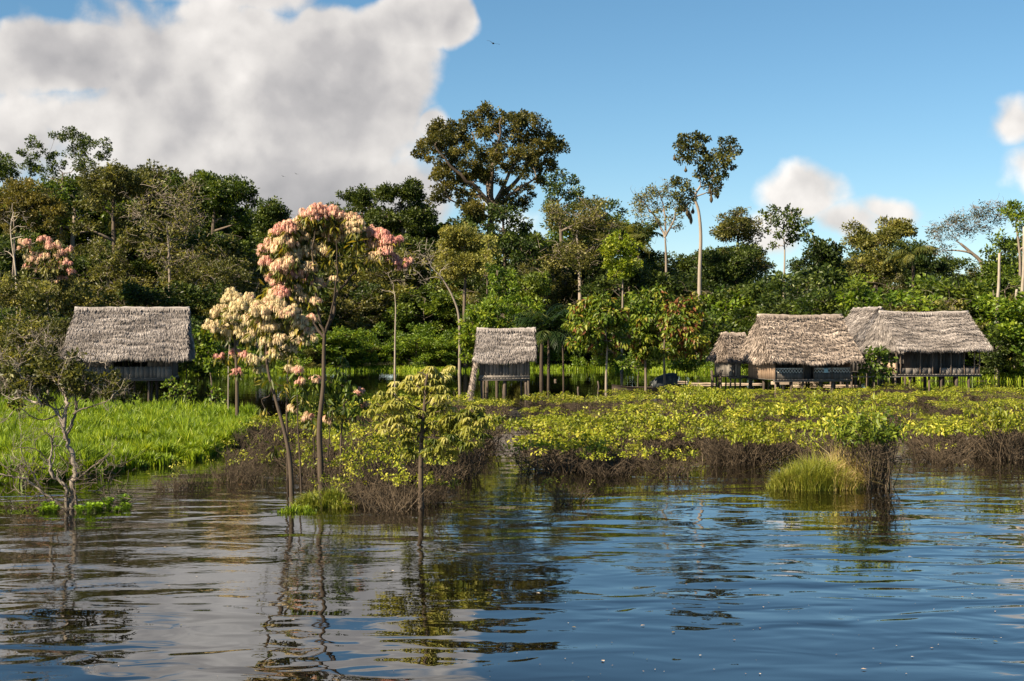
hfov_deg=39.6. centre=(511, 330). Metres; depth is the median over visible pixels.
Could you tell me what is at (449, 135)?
giant tree
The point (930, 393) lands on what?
flooded shrub
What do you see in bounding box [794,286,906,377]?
understory tree
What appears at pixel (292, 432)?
flooded shrub
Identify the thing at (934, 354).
door
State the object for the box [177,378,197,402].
leafy plant
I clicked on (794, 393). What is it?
flooded shrub
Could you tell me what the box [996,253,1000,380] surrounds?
dead tree
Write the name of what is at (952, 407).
flooded shrub
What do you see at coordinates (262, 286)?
understory tree
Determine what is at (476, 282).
forest tree
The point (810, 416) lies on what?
flooded shrub
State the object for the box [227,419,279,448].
flooded shrub
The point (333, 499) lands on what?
grass clump
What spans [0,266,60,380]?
broadleaf tree
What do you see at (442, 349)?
understory tree
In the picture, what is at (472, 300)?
forest tree
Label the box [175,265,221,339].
forest tree
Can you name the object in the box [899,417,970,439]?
flooded shrub
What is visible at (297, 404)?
blossom tree
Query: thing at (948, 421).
flooded shrub
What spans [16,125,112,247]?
broadleaf tree
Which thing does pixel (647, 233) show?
palm tree
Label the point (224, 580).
water
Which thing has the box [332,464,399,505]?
flooded shrub
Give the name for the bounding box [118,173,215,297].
bare tree
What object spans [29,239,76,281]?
forest tree
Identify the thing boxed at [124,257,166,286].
forest tree
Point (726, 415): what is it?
flooded shrub
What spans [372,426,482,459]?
flooded shrub
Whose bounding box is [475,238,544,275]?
forest tree
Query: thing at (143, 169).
broadleaf tree
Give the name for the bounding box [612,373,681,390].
covered canoe
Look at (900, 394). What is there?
flooded shrub
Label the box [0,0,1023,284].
sky
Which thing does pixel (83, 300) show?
understory tree
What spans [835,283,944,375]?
understory tree
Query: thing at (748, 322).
understory tree
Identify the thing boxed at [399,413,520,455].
flooded shrub
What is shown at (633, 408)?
flooded shrub
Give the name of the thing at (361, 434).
flooded shrub
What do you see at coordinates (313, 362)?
understory tree
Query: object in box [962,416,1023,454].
flooded shrub
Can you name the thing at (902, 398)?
flooded shrub
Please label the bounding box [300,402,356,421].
flooded shrub
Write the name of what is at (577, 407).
flooded shrub
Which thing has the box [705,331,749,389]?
stilt hut
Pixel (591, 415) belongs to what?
flooded shrub
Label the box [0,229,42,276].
forest tree
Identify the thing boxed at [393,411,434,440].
flooded shrub
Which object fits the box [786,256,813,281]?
forest tree
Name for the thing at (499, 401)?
flooded shrub
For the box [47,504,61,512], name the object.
water hyacinth
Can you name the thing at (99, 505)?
water hyacinth
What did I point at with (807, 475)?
grass clump
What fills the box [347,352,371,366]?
understory tree
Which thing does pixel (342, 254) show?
forest tree
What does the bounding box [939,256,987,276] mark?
forest tree
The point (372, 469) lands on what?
flooded shrub
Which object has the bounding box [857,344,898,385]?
yard sapling
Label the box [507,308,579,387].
palm tree
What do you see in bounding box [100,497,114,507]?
water hyacinth
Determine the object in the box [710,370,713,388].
stake
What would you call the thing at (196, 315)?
understory tree
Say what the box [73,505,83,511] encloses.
water hyacinth
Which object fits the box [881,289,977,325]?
understory tree
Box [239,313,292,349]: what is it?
understory tree
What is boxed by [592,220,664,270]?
forest tree
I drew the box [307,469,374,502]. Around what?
flooded shrub
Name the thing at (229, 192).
broadleaf tree
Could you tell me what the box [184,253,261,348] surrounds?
broadleaf tree
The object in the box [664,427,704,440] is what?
flooded shrub
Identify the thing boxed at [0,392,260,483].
floating grass
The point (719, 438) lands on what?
flooded shrub
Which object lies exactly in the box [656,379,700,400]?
flooded shrub
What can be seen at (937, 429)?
flooded shrub
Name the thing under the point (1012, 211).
vine draped tree
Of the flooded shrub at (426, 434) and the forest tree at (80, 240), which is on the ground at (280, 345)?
the forest tree at (80, 240)
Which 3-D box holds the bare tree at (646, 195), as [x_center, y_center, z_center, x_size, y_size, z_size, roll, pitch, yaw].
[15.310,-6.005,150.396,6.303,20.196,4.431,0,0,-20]
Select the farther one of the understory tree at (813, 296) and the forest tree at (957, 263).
the forest tree at (957, 263)
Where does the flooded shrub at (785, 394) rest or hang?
in the water
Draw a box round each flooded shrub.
[146,470,189,491]
[168,459,214,489]
[207,456,249,482]
[211,439,265,464]
[219,449,264,475]
[227,413,296,430]
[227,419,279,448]
[235,454,286,483]
[240,411,302,441]
[244,431,290,461]
[269,420,353,436]
[269,433,351,476]
[281,432,344,456]
[285,451,352,488]
[290,407,350,428]
[293,423,346,433]
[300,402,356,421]
[303,418,396,460]
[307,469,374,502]
[315,424,399,472]
[322,446,415,496]
[322,461,368,495]
[323,420,384,441]
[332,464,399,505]
[338,467,436,512]
[346,391,431,429]
[348,396,409,431]
[348,441,424,486]
[349,433,427,461]
[349,433,439,475]
[360,449,446,501]
[363,439,433,482]
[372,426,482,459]
[381,471,448,507]
[382,439,456,466]
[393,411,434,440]
[398,453,474,483]
[398,471,458,503]
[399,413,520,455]
[410,387,474,414]
[425,431,491,479]
[434,414,524,440]
[436,408,503,448]
[451,395,476,406]
[451,399,516,416]
[456,399,493,412]
[468,397,515,412]
[503,422,634,473]
[506,415,604,443]
[509,405,569,417]
[510,430,630,465]
[515,411,591,439]
[517,390,574,409]
[530,414,587,429]
[531,421,635,459]
[537,391,575,406]
[541,476,596,503]
[544,409,641,449]
[546,395,584,410]
[553,434,647,470]
[560,408,609,417]
[563,392,631,414]
[572,409,621,417]
[575,447,640,477]
[581,406,663,424]
[585,396,622,412]
[591,394,645,409]
[592,421,663,460]
[593,427,694,454]
[594,439,651,467]
[600,388,655,400]
[604,413,653,439]
[612,393,661,407]
[612,398,686,416]
[616,392,650,402]
[617,402,669,417]
[622,409,722,451]
[628,445,704,476]
[631,421,682,446]
[650,399,719,429]
[653,386,737,420]
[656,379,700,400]
[664,397,712,419]
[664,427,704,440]
[667,413,724,435]
[679,387,755,425]
[681,416,796,462]
[692,421,778,447]
[693,416,766,433]
[695,429,751,453]
[698,419,765,465]
[700,386,743,399]
[713,392,755,405]
[714,411,754,423]
[715,405,764,421]
[719,424,802,466]
[720,391,754,408]
[722,400,793,418]
[722,400,805,429]
[734,389,781,398]
[735,388,766,395]
[749,392,841,432]
[753,400,813,416]
[757,430,812,449]
[761,396,797,403]
[764,392,819,402]
[764,432,809,458]
[765,419,820,439]
[772,388,813,395]
[774,387,818,400]
[780,422,820,435]
[782,394,914,475]
[782,406,871,462]
[790,386,831,394]
[793,382,827,392]
[795,410,837,421]
[796,435,874,470]
[800,393,861,419]
[811,388,860,406]
[818,389,858,400]
[821,401,865,412]
[832,387,877,396]
[833,401,906,421]
[843,387,871,394]
[850,391,875,398]
[852,397,918,413]
[852,404,927,426]
[865,394,912,406]
[866,385,914,395]
[869,389,917,410]
[871,397,917,409]
[873,442,912,459]
[879,381,926,393]
[883,392,919,400]
[884,410,914,419]
[885,385,924,392]
[899,413,1012,457]
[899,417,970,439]
[899,417,976,448]
[902,426,967,461]
[903,418,946,430]
[907,414,980,443]
[911,392,961,402]
[912,389,963,405]
[915,415,954,424]
[921,390,951,399]
[922,441,974,463]
[923,390,975,397]
[923,400,985,408]
[926,397,974,418]
[928,412,964,427]
[933,385,964,391]
[934,395,969,405]
[934,405,974,415]
[935,404,979,410]
[944,387,975,396]
[959,411,1023,450]
[960,408,1009,419]
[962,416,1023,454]
[963,399,1023,462]
[965,400,1009,410]
[966,386,1023,398]
[968,392,1010,399]
[971,386,1023,403]
[972,382,1006,390]
[976,400,1023,417]
[977,394,1023,401]
[977,397,1022,404]
[989,397,1023,409]
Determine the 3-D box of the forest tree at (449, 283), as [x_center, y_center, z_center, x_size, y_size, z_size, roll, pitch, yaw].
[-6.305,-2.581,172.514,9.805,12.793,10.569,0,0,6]
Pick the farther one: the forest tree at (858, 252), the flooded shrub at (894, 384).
the forest tree at (858, 252)
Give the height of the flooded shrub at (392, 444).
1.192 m
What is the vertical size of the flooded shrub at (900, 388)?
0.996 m
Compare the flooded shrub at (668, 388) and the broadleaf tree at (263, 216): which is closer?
the flooded shrub at (668, 388)
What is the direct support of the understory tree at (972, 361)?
on the ground at (280, 345)
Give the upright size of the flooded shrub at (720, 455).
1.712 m
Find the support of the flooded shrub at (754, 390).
in the water
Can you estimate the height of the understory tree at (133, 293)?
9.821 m
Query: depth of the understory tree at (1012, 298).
118.51 m
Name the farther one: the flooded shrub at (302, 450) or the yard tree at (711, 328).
the yard tree at (711, 328)
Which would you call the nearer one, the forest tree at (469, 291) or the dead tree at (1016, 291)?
the dead tree at (1016, 291)
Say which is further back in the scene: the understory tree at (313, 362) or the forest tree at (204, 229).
the forest tree at (204, 229)
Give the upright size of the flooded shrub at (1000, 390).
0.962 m
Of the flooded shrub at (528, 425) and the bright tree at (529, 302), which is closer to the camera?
the flooded shrub at (528, 425)
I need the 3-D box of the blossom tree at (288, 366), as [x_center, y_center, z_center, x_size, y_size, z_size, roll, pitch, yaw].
[-6.204,2.367,39.992,1.371,4.865,1.028,0,0,12]
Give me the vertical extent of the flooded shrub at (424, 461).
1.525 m
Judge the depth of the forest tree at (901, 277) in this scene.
152.79 m
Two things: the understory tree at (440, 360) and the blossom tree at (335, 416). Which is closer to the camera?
the blossom tree at (335, 416)
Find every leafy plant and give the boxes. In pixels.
[159,376,182,399]
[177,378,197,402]
[205,384,227,405]
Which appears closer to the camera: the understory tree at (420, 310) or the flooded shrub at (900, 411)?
the flooded shrub at (900, 411)
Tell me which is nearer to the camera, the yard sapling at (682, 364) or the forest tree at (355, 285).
the yard sapling at (682, 364)
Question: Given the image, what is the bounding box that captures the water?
[0,370,1023,680]
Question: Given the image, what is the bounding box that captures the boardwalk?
[851,372,895,387]
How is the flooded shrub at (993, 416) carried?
in the water
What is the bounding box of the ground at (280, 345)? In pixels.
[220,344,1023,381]
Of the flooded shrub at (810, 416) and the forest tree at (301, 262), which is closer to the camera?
the flooded shrub at (810, 416)
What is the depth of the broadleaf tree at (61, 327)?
97.23 m
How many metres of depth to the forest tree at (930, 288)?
125.89 m
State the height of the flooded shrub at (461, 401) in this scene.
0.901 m
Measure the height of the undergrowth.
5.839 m
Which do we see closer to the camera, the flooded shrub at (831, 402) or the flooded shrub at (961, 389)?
the flooded shrub at (831, 402)
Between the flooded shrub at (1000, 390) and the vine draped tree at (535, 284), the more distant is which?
the vine draped tree at (535, 284)
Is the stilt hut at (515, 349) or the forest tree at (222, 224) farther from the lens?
the forest tree at (222, 224)
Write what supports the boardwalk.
in the water
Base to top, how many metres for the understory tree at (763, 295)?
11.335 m
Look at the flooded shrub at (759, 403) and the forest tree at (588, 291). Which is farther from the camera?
the forest tree at (588, 291)
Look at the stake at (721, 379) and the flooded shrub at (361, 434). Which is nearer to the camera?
the flooded shrub at (361, 434)
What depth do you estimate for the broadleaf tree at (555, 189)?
179.53 m
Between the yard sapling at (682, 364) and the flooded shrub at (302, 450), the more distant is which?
the yard sapling at (682, 364)
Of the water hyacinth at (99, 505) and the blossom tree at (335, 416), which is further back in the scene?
the blossom tree at (335, 416)
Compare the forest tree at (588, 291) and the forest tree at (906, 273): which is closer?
the forest tree at (588, 291)
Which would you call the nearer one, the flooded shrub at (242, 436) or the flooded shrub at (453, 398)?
the flooded shrub at (242, 436)
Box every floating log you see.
[722,383,761,383]
[793,384,859,385]
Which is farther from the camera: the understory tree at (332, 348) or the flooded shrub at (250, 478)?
the understory tree at (332, 348)
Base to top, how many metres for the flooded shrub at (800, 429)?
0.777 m
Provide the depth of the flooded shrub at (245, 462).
41.27 m
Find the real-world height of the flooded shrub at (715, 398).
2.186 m
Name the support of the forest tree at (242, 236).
on the ground at (280, 345)
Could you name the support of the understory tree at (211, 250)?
on the ground at (280, 345)
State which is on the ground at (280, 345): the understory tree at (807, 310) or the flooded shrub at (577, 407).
the understory tree at (807, 310)
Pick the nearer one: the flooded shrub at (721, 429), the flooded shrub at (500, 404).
the flooded shrub at (721, 429)
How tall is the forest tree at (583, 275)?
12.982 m
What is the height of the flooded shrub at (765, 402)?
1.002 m
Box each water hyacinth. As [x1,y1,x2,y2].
[36,506,47,512]
[39,501,55,510]
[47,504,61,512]
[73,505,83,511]
[82,502,96,512]
[93,502,107,510]
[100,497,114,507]
[110,506,122,511]
[113,494,132,501]
[119,502,133,508]
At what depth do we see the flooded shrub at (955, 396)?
77.73 m
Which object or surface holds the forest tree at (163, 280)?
on the ground at (280, 345)
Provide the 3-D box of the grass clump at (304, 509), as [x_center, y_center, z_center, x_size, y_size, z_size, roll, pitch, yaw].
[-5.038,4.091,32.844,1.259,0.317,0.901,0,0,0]
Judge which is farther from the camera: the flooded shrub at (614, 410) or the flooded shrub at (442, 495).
the flooded shrub at (614, 410)
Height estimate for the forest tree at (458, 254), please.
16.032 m
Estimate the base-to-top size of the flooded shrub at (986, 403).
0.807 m
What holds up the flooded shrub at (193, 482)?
in the water
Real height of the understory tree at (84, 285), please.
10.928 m
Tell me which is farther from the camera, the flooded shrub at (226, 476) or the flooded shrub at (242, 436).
the flooded shrub at (242, 436)
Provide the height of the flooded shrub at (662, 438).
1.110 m
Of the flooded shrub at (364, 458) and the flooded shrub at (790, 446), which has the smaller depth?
the flooded shrub at (364, 458)
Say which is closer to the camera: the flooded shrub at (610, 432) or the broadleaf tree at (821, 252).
the flooded shrub at (610, 432)
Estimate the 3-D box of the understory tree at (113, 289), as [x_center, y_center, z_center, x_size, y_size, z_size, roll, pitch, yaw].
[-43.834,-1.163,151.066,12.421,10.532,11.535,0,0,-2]
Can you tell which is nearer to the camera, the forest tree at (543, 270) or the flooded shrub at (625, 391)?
the flooded shrub at (625, 391)
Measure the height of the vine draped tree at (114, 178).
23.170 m
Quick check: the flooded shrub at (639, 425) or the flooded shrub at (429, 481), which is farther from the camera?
the flooded shrub at (639, 425)
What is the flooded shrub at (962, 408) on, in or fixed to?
in the water
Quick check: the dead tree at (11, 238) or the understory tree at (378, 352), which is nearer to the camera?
the dead tree at (11, 238)
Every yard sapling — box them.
[617,351,657,386]
[665,351,705,386]
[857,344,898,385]
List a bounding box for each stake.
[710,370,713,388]
[720,372,721,387]
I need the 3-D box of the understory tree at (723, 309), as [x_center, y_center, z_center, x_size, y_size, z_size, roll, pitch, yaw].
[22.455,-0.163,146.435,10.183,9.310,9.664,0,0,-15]
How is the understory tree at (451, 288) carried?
on the ground at (280, 345)
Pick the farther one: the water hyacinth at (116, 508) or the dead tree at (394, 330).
the dead tree at (394, 330)
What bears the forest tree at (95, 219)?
on the ground at (280, 345)
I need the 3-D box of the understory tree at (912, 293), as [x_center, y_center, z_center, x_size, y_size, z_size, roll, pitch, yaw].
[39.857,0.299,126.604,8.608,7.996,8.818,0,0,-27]
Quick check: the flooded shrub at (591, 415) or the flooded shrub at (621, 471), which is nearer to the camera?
the flooded shrub at (621, 471)
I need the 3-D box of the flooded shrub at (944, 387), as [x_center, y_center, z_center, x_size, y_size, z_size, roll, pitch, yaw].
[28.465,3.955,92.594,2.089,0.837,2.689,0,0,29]
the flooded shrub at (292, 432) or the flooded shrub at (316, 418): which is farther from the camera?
the flooded shrub at (316, 418)
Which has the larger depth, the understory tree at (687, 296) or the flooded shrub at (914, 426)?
the understory tree at (687, 296)
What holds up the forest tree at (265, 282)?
on the ground at (280, 345)
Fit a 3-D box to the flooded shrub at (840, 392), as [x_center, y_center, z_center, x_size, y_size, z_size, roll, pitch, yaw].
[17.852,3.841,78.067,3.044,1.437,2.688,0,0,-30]
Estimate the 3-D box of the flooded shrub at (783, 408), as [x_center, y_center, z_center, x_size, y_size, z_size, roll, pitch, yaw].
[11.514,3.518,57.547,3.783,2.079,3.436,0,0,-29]
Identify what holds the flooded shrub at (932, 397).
in the water
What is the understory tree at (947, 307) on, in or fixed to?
on the ground at (280, 345)
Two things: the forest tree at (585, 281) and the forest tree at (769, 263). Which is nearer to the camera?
the forest tree at (585, 281)
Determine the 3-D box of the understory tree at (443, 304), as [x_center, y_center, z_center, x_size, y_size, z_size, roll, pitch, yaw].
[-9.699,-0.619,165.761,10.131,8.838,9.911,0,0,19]
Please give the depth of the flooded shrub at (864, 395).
87.48 m
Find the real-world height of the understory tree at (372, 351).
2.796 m
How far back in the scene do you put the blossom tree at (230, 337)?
65.98 m
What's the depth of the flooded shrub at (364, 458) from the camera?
37.99 m
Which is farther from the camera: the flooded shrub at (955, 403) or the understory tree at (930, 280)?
the understory tree at (930, 280)
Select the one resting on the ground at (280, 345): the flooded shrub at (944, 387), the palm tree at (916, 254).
the palm tree at (916, 254)
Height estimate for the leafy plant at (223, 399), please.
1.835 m
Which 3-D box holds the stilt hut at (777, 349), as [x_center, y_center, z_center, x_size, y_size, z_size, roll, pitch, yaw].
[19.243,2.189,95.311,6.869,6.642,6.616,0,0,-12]
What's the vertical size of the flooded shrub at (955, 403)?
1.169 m
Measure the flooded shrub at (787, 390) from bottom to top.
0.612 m
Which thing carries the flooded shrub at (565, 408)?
in the water
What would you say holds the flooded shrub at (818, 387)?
in the water
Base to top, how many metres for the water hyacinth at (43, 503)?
0.216 m
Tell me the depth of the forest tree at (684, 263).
197.18 m
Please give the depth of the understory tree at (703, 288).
150.40 m
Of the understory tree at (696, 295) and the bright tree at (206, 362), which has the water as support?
the bright tree at (206, 362)
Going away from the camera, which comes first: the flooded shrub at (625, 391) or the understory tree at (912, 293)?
the flooded shrub at (625, 391)
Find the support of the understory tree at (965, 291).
on the ground at (280, 345)
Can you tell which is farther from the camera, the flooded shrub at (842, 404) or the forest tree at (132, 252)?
the forest tree at (132, 252)
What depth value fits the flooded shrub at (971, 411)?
66.76 m
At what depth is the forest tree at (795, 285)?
154.71 m
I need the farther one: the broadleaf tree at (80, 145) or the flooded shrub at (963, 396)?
the broadleaf tree at (80, 145)
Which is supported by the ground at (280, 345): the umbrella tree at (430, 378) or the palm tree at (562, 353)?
the palm tree at (562, 353)
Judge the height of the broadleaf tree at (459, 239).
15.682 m
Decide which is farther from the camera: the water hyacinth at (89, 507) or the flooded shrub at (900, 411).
the flooded shrub at (900, 411)
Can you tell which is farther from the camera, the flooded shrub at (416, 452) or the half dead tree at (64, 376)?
the flooded shrub at (416, 452)
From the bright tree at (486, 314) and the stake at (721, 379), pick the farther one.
the bright tree at (486, 314)
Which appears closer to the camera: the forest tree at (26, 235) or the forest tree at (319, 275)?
the forest tree at (319, 275)
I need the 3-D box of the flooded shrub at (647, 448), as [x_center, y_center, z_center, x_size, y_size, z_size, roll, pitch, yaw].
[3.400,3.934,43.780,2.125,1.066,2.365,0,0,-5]
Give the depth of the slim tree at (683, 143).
144.81 m
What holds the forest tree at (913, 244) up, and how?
on the ground at (280, 345)
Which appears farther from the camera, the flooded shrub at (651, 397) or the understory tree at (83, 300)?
the understory tree at (83, 300)
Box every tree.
[0,151,20,234]
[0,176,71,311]
[0,176,136,256]
[0,197,35,307]
[0,205,20,233]
[0,208,86,260]
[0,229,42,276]
[0,239,53,281]
[0,241,27,281]
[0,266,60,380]
[0,279,71,332]
[0,305,71,374]
[0,320,54,372]
[0,321,146,512]
[9,187,129,275]
[9,227,93,266]
[14,235,82,376]
[14,275,108,319]
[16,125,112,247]
[17,220,70,236]
[20,277,117,317]
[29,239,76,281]
[37,310,77,372]
[51,173,148,236]
[53,272,149,316]
[65,251,111,303]
[66,168,155,282]
[67,171,167,263]
[69,158,165,301]
[69,235,109,258]
[86,239,130,306]
[94,234,143,306]
[114,280,196,306]
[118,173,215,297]
[124,158,207,283]
[124,193,236,266]
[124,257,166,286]
[126,281,167,306]
[130,280,243,340]
[135,216,263,345]
[155,252,198,301]
[155,303,213,340]
[158,230,247,290]
[161,169,262,281]
[161,316,225,375]
[164,195,233,246]
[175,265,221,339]
[182,205,257,343]
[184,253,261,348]
[192,325,228,392]
[200,286,273,416]
[205,279,270,347]
[208,278,241,348]
[220,321,236,408]
[227,291,278,348]
[229,220,276,270]
[237,256,278,344]
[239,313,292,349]
[241,294,320,504]
[242,195,291,269]
[243,227,338,310]
[253,202,418,489]
[271,332,318,479]
[283,270,323,358]
[284,351,375,482]
[289,387,309,495]
[295,245,353,262]
[299,348,336,368]
[301,283,355,342]
[301,418,324,486]
[302,327,372,367]
[305,248,428,350]
[308,265,340,321]
[310,287,388,337]
[318,215,439,315]
[323,409,346,479]
[326,183,399,312]
[326,346,369,367]
[328,272,360,326]
[337,203,364,342]
[340,303,390,345]
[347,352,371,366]
[348,280,430,333]
[350,250,389,338]
[357,345,385,362]
[360,365,506,508]
[363,176,440,269]
[363,203,481,283]
[366,344,398,364]
[375,269,395,372]
[377,288,466,342]
[377,303,436,342]
[378,346,406,364]
[384,332,448,365]
[385,245,443,305]
[391,346,424,365]
[395,240,460,373]
[401,248,435,296]
[410,100,570,278]
[412,337,471,366]
[416,351,445,365]
[417,279,475,327]
[426,222,487,370]
[428,304,462,338]
[430,273,477,324]
[431,244,497,292]
[432,348,462,365]
[452,272,502,324]
[453,295,517,363]
[457,286,480,305]
[461,203,543,316]
[467,288,502,317]
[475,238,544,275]
[476,232,501,297]
[482,262,520,314]
[499,293,548,353]
[500,230,567,299]
[502,261,542,346]
[506,270,552,372]
[507,238,604,302]
[507,303,568,381]
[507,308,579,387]
[510,217,614,296]
[520,258,557,363]
[529,216,619,268]
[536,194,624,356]
[537,321,573,385]
[539,339,556,362]
[540,167,630,349]
[540,293,579,349]
[541,302,589,357]
[545,217,656,255]
[548,266,583,351]
[559,287,577,305]
[560,291,634,395]
[563,253,625,362]
[564,269,595,301]
[571,346,615,362]
[578,256,647,351]
[581,266,716,352]
[582,257,649,289]
[587,271,621,364]
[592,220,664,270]
[597,228,644,370]
[601,221,669,283]
[614,348,630,356]
[616,282,675,391]
[617,258,652,287]
[618,285,684,360]
[628,177,683,294]
[637,289,709,351]
[646,252,679,284]
[649,292,711,391]
[654,251,683,273]
[658,281,740,338]
[669,249,706,277]
[670,129,742,367]
[670,283,726,295]
[674,274,704,287]
[688,278,765,328]
[688,284,755,348]
[690,242,773,285]
[692,255,745,281]
[696,311,737,387]
[702,245,750,290]
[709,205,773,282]
[709,242,761,288]
[724,294,806,337]
[738,262,857,324]
[740,278,811,297]
[742,260,790,282]
[757,203,814,298]
[767,284,847,314]
[782,279,804,296]
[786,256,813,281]
[786,280,871,314]
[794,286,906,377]
[800,234,850,289]
[832,300,873,378]
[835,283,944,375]
[840,215,918,290]
[844,272,949,301]
[846,247,884,281]
[869,269,911,291]
[878,273,908,293]
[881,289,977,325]
[882,239,943,290]
[883,238,938,288]
[895,260,952,287]
[902,289,992,360]
[910,289,1000,363]
[917,281,952,297]
[924,196,1015,281]
[930,254,979,282]
[931,274,1020,344]
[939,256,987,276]
[947,272,975,284]
[953,275,1021,371]
[960,269,977,280]
[967,314,993,366]
[968,321,1023,378]
[971,291,1023,366]
[975,228,1020,297]
[982,320,1023,370]
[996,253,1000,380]
[997,199,1023,280]
[999,236,1022,251]
[1005,290,1022,369]
[1010,250,1021,269]
[1013,289,1017,378]
[1020,227,1023,361]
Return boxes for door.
[801,363,810,378]
[930,352,936,373]
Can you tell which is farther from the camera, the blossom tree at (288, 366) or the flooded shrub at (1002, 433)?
the flooded shrub at (1002, 433)
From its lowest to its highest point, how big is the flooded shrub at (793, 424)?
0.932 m
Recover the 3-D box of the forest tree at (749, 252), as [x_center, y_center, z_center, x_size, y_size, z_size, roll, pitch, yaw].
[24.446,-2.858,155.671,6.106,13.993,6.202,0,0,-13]
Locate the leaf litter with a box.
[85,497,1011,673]
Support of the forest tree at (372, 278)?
on the ground at (280, 345)
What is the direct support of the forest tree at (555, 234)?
on the ground at (280, 345)
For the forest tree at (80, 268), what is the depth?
158.67 m
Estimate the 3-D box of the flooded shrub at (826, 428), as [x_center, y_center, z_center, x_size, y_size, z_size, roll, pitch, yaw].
[9.805,3.249,41.305,3.253,2.900,3.876,0,0,-28]
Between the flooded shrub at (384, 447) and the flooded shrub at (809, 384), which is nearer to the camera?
the flooded shrub at (384, 447)
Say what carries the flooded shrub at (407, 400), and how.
in the water
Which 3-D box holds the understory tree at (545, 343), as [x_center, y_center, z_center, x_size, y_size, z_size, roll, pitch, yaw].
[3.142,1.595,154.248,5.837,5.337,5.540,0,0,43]
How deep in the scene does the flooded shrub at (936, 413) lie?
60.88 m
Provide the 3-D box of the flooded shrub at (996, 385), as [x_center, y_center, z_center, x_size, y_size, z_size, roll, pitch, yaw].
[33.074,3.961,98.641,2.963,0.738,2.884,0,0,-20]
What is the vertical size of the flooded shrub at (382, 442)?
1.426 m
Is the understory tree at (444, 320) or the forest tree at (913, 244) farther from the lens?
the forest tree at (913, 244)
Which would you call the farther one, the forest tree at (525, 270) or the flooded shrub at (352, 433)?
the forest tree at (525, 270)
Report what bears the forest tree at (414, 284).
on the ground at (280, 345)
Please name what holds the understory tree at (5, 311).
on the ground at (280, 345)
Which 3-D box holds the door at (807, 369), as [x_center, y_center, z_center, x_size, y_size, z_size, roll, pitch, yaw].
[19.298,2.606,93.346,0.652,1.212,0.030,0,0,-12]
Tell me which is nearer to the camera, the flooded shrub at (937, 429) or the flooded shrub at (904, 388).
the flooded shrub at (937, 429)
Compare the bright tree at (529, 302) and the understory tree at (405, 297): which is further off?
the understory tree at (405, 297)
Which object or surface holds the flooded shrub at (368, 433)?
in the water
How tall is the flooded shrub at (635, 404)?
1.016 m
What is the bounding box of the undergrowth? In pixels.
[1,321,1023,381]
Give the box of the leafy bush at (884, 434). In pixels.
[826,400,909,488]
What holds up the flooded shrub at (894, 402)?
in the water
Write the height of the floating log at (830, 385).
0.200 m
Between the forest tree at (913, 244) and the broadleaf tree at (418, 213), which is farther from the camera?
the forest tree at (913, 244)
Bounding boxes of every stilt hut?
[58,306,194,400]
[466,327,537,394]
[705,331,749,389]
[740,314,865,394]
[830,306,905,386]
[860,310,992,391]
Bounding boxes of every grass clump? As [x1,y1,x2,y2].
[271,502,316,513]
[284,481,357,508]
[760,449,875,490]
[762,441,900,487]
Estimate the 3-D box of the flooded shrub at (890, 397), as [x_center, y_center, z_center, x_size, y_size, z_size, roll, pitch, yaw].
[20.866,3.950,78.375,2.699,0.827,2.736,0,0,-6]
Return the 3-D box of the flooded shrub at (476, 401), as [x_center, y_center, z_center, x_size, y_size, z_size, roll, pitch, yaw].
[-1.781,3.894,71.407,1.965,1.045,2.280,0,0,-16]
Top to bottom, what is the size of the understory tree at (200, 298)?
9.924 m
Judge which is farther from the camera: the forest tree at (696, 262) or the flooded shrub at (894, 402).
the forest tree at (696, 262)
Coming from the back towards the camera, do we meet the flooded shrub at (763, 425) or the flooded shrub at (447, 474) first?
the flooded shrub at (763, 425)
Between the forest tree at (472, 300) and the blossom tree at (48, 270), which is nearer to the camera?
the blossom tree at (48, 270)
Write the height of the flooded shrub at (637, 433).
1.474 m
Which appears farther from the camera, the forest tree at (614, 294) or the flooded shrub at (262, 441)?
the forest tree at (614, 294)
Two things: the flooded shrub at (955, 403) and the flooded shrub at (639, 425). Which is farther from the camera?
the flooded shrub at (955, 403)
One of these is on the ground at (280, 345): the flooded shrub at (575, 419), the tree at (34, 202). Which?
the tree at (34, 202)
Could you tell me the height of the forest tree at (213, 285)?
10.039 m
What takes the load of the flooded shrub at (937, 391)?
in the water
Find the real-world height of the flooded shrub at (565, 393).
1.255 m
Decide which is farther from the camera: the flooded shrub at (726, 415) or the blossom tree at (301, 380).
the flooded shrub at (726, 415)
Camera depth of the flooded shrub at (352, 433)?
45.98 m
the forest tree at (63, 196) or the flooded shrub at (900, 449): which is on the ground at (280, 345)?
the forest tree at (63, 196)
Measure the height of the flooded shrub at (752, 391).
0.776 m
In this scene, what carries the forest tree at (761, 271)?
on the ground at (280, 345)
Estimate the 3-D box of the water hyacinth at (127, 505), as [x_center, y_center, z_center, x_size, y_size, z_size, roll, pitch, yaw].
[-9.060,4.124,33.470,0.350,0.155,0.352,0,0,18]
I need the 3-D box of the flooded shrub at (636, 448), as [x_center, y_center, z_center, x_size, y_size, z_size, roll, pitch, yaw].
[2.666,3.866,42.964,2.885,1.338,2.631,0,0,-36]
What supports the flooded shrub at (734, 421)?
in the water
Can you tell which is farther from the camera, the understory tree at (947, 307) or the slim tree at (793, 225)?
the slim tree at (793, 225)
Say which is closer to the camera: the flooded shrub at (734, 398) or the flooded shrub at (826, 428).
the flooded shrub at (826, 428)
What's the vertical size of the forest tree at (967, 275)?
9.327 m
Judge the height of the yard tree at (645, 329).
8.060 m
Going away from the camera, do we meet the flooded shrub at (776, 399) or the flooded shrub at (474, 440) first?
the flooded shrub at (474, 440)
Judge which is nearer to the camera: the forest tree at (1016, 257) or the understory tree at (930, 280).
the understory tree at (930, 280)
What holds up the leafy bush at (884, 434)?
on the water

